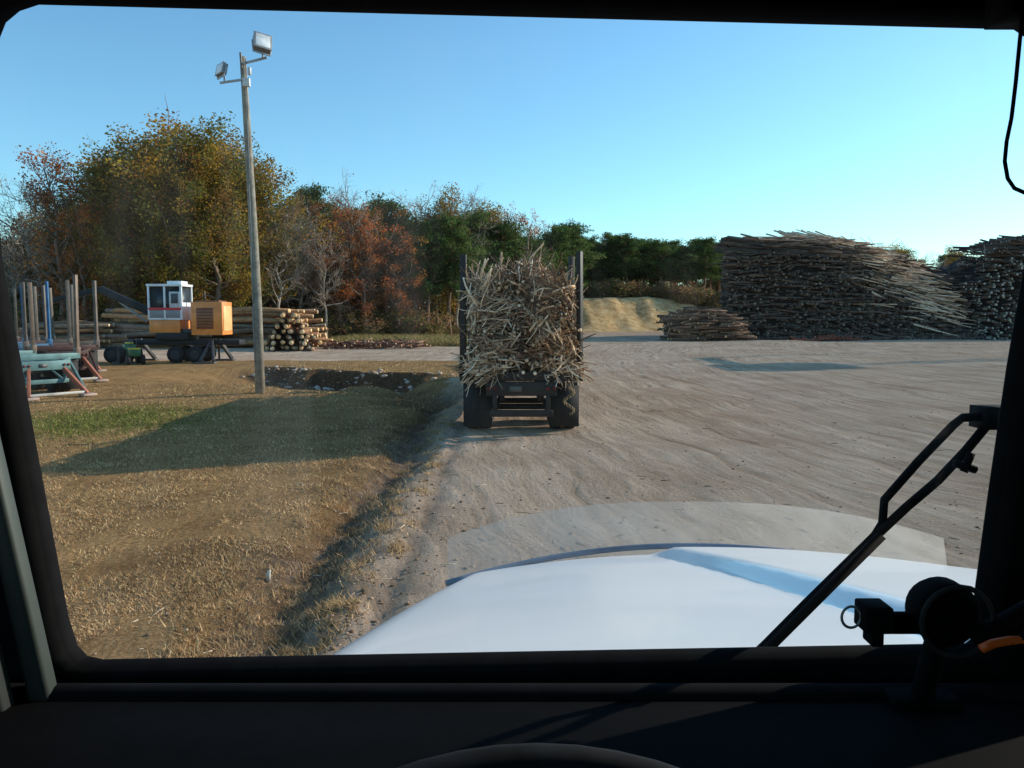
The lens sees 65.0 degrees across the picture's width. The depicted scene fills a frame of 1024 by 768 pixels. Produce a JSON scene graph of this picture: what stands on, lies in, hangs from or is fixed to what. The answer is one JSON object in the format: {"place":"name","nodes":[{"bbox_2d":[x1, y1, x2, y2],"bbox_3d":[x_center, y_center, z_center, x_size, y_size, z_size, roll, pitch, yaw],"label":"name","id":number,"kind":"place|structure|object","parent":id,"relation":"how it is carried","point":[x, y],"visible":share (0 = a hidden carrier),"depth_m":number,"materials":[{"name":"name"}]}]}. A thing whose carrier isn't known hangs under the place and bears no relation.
{"place":"outdoors","nodes":[
{"label":"outdoors","id":0,"kind":"place"},
{"bbox_2d":[26,333,467,658],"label":"grass","id":1,"kind":"structure","parent":0,"point":[438,340],"depth_m":10.84,"materials":[{"name":"brown plant"}]},
{"bbox_2d":[0,5,1023,302],"label":"sky","id":2,"kind":"structure","parent":0,"point":[670,130],"materials":[{"name":"blue"}]},
{"bbox_2d":[26,297,1010,658],"bbox_3d":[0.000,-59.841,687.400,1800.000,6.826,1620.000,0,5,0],"label":"ground","id":3,"kind":"structure","parent":0,"point":[876,395],"depth_m":14.20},
{"bbox_2d":[3,252,28,315],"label":"bare tree","id":4,"kind":"object","parent":3,"relation":"on","point":[11,278],"visible":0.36,"depth_m":73.73,"materials":[{"name":"brown plant"}]},
{"bbox_2d":[1,214,44,308],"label":"bare tree","id":5,"kind":"object","parent":3,"relation":"on","point":[7,260],"visible":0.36,"depth_m":79.10,"materials":[{"name":"brown plant"}]},
{"bbox_2d":[18,281,52,348],"bbox_3d":[-23.092,-2.524,35.167,11.455,4.096,2.714,5,7,43],"label":"empty log trailer","id":6,"kind":"object","parent":3,"relation":"on","point":[48,343],"visible":0.06,"depth_m":33.08,"materials":[{"name":"paint"}]},
{"bbox_2d":[0,166,83,320],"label":"bare tree","id":7,"kind":"object","parent":3,"relation":"on","point":[28,249],"visible":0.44,"depth_m":75.35,"materials":[{"name":"brown plant"}]},
{"bbox_2d":[1,141,102,320],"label":"russet oak tree","id":8,"kind":"object","parent":3,"relation":"on","point":[44,201],"visible":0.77,"depth_m":72.74,"materials":[{"name":"brown plant"}]},
{"bbox_2d":[19,275,96,400],"bbox_3d":[-18.971,-1.920,28.734,11.455,4.206,2.744,4,6,35],"label":"empty log trailer","id":9,"kind":"object","parent":3,"relation":"on","point":[49,372],"visible":0.87,"depth_m":26.88,"materials":[{"name":"paint"}]},
{"bbox_2d":[13,285,106,370],"bbox_3d":[-23.430,-2.874,39.719,11.455,4.070,2.685,5,7,44],"label":"empty log trailer","id":10,"kind":"object","parent":3,"relation":"on","point":[36,325],"visible":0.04,"depth_m":37.97,"materials":[{"name":"paint"}]},
{"bbox_2d":[17,280,108,381],"bbox_3d":[-20.320,-2.455,33.744,11.455,4.188,2.653,5,7,44],"label":"empty log trailer","id":11,"kind":"object","parent":3,"relation":"on","point":[88,365],"visible":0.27,"depth_m":31.48,"materials":[{"name":"paint"}]},
{"bbox_2d":[26,152,122,312],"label":"oak tree","id":12,"kind":"object","parent":3,"relation":"on","point":[61,235],"visible":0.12,"depth_m":75.51,"materials":[{"name":"green plant"}]},
{"bbox_2d":[39,195,137,320],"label":"russet oak tree","id":13,"kind":"object","parent":3,"relation":"on","point":[83,309],"visible":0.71,"depth_m":70.99,"materials":[{"name":"brown plant"}]},
{"bbox_2d":[60,184,147,310],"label":"oak tree","id":14,"kind":"object","parent":3,"relation":"on","point":[99,271],"visible":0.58,"depth_m":71.32,"materials":[{"name":"green plant"}]},
{"bbox_2d":[43,137,175,304],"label":"oak tree","id":15,"kind":"object","parent":3,"relation":"on","point":[96,164],"visible":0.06,"depth_m":75.33,"materials":[{"name":"green plant"}]},
{"bbox_2d":[116,338,145,364],"bbox_3d":[-19.701,-1.719,41.636,1.116,1.368,1.836,-4,6,-38],"label":"yard tractor","id":16,"kind":"object","parent":3,"relation":"on","point":[128,349],"visible":1,"depth_m":41.45,"materials":[{"name":"paint"}]},
{"bbox_2d":[27,281,244,363],"bbox_3d":[-20.465,-3.329,43.074,11.958,4.324,3.290,0,5,0],"label":"log loader","id":17,"kind":"object","parent":3,"relation":"on","point":[172,309],"visible":0.84,"depth_m":42.38,"materials":[{"name":"paint"}]},
{"bbox_2d":[73,125,221,304],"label":"oak tree","id":18,"kind":"object","parent":3,"relation":"on","point":[132,266],"visible":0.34,"depth_m":70.67,"materials":[{"name":"green plant"}]},
{"bbox_2d":[63,98,262,301],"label":"oak tree","id":19,"kind":"object","parent":3,"relation":"on","point":[172,134],"visible":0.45,"depth_m":69.38,"materials":[{"name":"green plant"}]},
{"bbox_2d":[18,307,332,348],"bbox_3d":[-25.969,-4.413,62.994,24.953,3.667,6.861,0,5,0],"label":"log stack","id":20,"kind":"object","parent":3,"relation":"on","point":[126,324],"visible":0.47,"depth_m":61.17,"materials":[{"name":"brown wood"}]},
{"bbox_2d":[126,164,231,305],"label":"oak tree","id":21,"kind":"object","parent":3,"relation":"on","point":[165,188],"visible":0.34,"depth_m":69.47,"materials":[{"name":"green plant"}]},
{"bbox_2d":[137,168,273,307],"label":"oak tree","id":22,"kind":"object","parent":3,"relation":"on","point":[205,243],"visible":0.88,"depth_m":68.93,"materials":[{"name":"green plant"}]},
{"bbox_2d":[131,121,304,306],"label":"oak tree","id":23,"kind":"object","parent":3,"relation":"on","point":[213,163],"visible":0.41,"depth_m":71.68,"materials":[{"name":"green plant"}]},
{"bbox_2d":[215,31,271,393],"bbox_3d":[-8.681,-5.272,26.421,1.924,12.241,0.762,0,5,0],"label":"light pole","id":24,"kind":"object","parent":3,"relation":"on","point":[262,43],"visible":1,"depth_m":26.47,"materials":[{"name":"grey wood"}]},
{"bbox_2d":[266,570,270,581],"bbox_3d":[-2.550,2.004,8.407,0.050,0.124,0.050,-5,7,-45],"label":"plastic bottle","id":25,"kind":"object","parent":3,"relation":"on","point":[268,576],"visible":1,"depth_m":8.39,"materials":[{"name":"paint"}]},
{"bbox_2d":[206,140,344,306],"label":"oak tree","id":26,"kind":"object","parent":3,"relation":"on","point":[262,184],"visible":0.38,"depth_m":75.65,"materials":[{"name":"green plant"}]},
{"bbox_2d":[236,189,328,307],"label":"bare tree","id":27,"kind":"object","parent":3,"relation":"on","point":[280,283],"visible":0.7,"depth_m":76.29,"materials":[{"name":"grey plant"}]},
{"bbox_2d":[263,312,321,350],"bbox_3d":[-15.982,-3.775,58.077,4.044,2.907,7.888,-2,5,-19],"label":"log stack","id":28,"kind":"object","parent":3,"relation":"on","point":[273,340],"visible":0.99,"depth_m":56.73,"materials":[{"name":"brown wood"}]},
{"bbox_2d":[280,202,330,308],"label":"bare tree","id":29,"kind":"object","parent":3,"relation":"on","point":[302,293],"visible":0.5,"depth_m":81.36,"materials":[{"name":"brown plant"}]},
{"bbox_2d":[276,181,348,309],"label":"pine tree","id":30,"kind":"object","parent":3,"relation":"on","point":[314,193],"visible":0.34,"depth_m":88.23,"materials":[{"name":"green plant"}]},
{"bbox_2d":[289,222,350,338],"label":"bare tree","id":31,"kind":"object","parent":3,"relation":"on","point":[322,296],"visible":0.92,"depth_m":78.72,"materials":[{"name":"brown plant"}]},
{"bbox_2d":[290,192,380,335],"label":"russet oak tree","id":32,"kind":"object","parent":3,"relation":"on","point":[336,297],"visible":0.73,"depth_m":81.86,"materials":[{"name":"brown plant"}]},
{"bbox_2d":[310,167,389,328],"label":"bare tree","id":33,"kind":"object","parent":3,"relation":"on","point":[340,202],"visible":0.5,"depth_m":84.44,"materials":[{"name":"brown plant"}]},
{"bbox_2d":[11,277,721,338],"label":"undergrowth","id":34,"kind":"object","parent":3,"relation":"on","point":[384,324],"visible":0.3,"depth_m":87.93,"materials":[{"name":"brown plant"}]},
{"bbox_2d":[314,336,430,349],"bbox_3d":[-10.434,-3.071,61.412,8.687,1.266,6.348,0,5,0],"label":"bark heap","id":35,"kind":"object","parent":3,"relation":"on","point":[379,344],"visible":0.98,"depth_m":59.60,"materials":[{"name":"brown wood"}]},
{"bbox_2d":[325,203,427,331],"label":"russet oak tree","id":36,"kind":"object","parent":3,"relation":"on","point":[364,310],"visible":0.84,"depth_m":82.92,"materials":[{"name":"brown plant"}]},
{"bbox_2d":[344,190,420,316],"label":"pine tree","id":37,"kind":"object","parent":3,"relation":"on","point":[392,207],"visible":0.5,"depth_m":89.67,"materials":[{"name":"green plant"}]},
{"bbox_2d":[361,226,426,333],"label":"russet oak tree","id":38,"kind":"object","parent":3,"relation":"on","point":[398,305],"visible":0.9,"depth_m":85.06,"materials":[{"name":"brown plant"}]},
{"bbox_2d":[387,179,464,311],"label":"bare tree","id":39,"kind":"object","parent":3,"relation":"on","point":[421,210],"visible":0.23,"depth_m":92.21,"materials":[{"name":"brown plant"}]},
{"bbox_2d":[403,220,459,330],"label":"pine tree","id":40,"kind":"object","parent":3,"relation":"on","point":[430,234],"visible":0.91,"depth_m":86.75,"materials":[{"name":"green plant"}]},
{"bbox_2d":[393,182,471,332],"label":"oak tree","id":41,"kind":"object","parent":3,"relation":"on","point":[443,296],"visible":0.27,"depth_m":91.25,"materials":[{"name":"green plant"}]},
{"bbox_2d":[420,211,490,335],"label":"pine tree","id":42,"kind":"object","parent":3,"relation":"on","point":[443,223],"visible":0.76,"depth_m":87.89,"materials":[{"name":"green plant"}]},
{"bbox_2d":[416,183,507,327],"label":"bare tree","id":43,"kind":"object","parent":3,"relation":"on","point":[457,303],"visible":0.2,"depth_m":94.59,"materials":[{"name":"brown plant"}]},
{"bbox_2d":[457,207,513,286],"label":"pine tree","id":44,"kind":"object","parent":3,"relation":"on","point":[476,223],"visible":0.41,"depth_m":95.45,"materials":[{"name":"green plant"}]},
{"bbox_2d":[0,189,982,319],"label":"forest","id":45,"kind":"object","parent":3,"relation":"on","point":[627,258],"visible":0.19,"depth_m":137.45,"materials":[{"name":"green plant"}]},
{"bbox_2d":[463,196,536,272],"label":"oak tree","id":46,"kind":"object","parent":3,"relation":"on","point":[494,212],"visible":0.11,"depth_m":99.67,"materials":[{"name":"green plant"}]},
{"bbox_2d":[0,0,1023,767],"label":"truck cab","id":47,"kind":"object","parent":3,"relation":"on","point":[714,656],"visible":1,"depth_m":0.72,"materials":[{"name":"plastic"}]},
{"bbox_2d":[480,216,543,273],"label":"pine tree","id":48,"kind":"object","parent":3,"relation":"on","point":[504,228],"visible":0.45,"depth_m":97.68,"materials":[{"name":"green plant"}]},
{"bbox_2d":[444,224,596,427],"bbox_3d":[0.206,-1.808,24.422,3.551,4.546,16.726,0,5,0],"label":"log truck","id":49,"kind":"object","parent":3,"relation":"on","point":[524,337],"visible":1,"depth_m":16.89,"materials":[{"name":"paint"}]},
{"bbox_2d":[501,201,540,260],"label":"russet oak tree","id":50,"kind":"object","parent":3,"relation":"on","point":[521,221],"visible":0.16,"depth_m":105.73,"materials":[{"name":"brown plant"}]},
{"bbox_2d":[493,231,560,273],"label":"pine tree","id":51,"kind":"object","parent":3,"relation":"on","point":[533,242],"visible":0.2,"depth_m":102.42,"materials":[{"name":"green plant"}]},
{"bbox_2d":[93,366,984,656],"bbox_3d":[-3.622,1.174,21.174,31.271,1.177,29.271,2,5,22],"label":"wood debris","id":52,"kind":"object","parent":3,"relation":"on","point":[375,622],"visible":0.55,"depth_m":9.65,"materials":[{"name":"brown wood"}]},
{"bbox_2d":[518,214,563,267],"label":"russet oak tree","id":53,"kind":"object","parent":3,"relation":"on","point":[543,222],"visible":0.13,"depth_m":110.22,"materials":[{"name":"brown plant"}]},
{"bbox_2d":[531,225,584,281],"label":"pine tree","id":54,"kind":"object","parent":3,"relation":"on","point":[559,240],"visible":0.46,"depth_m":108.98,"materials":[{"name":"green plant"}]},
{"bbox_2d":[550,218,605,289],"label":"pine tree","id":55,"kind":"object","parent":3,"relation":"on","point":[576,240],"visible":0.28,"depth_m":117.80,"materials":[{"name":"green plant"}]},
{"bbox_2d":[656,306,756,340],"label":"log heap","id":56,"kind":"object","parent":3,"relation":"on","point":[696,323],"visible":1,"depth_m":77.35,"materials":[{"name":"brown wood"}]},
{"bbox_2d":[790,333,871,340],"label":"bark heap","id":57,"kind":"object","parent":3,"relation":"on","point":[831,337],"visible":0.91,"depth_m":77.30,"materials":[{"name":"brown wood"}]},
{"bbox_2d":[708,229,1023,339],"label":"pulpwood pile","id":58,"kind":"object","parent":3,"relation":"on","point":[799,285],"visible":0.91,"depth_m":82.97,"materials":[{"name":"brown wood"}]}
]}

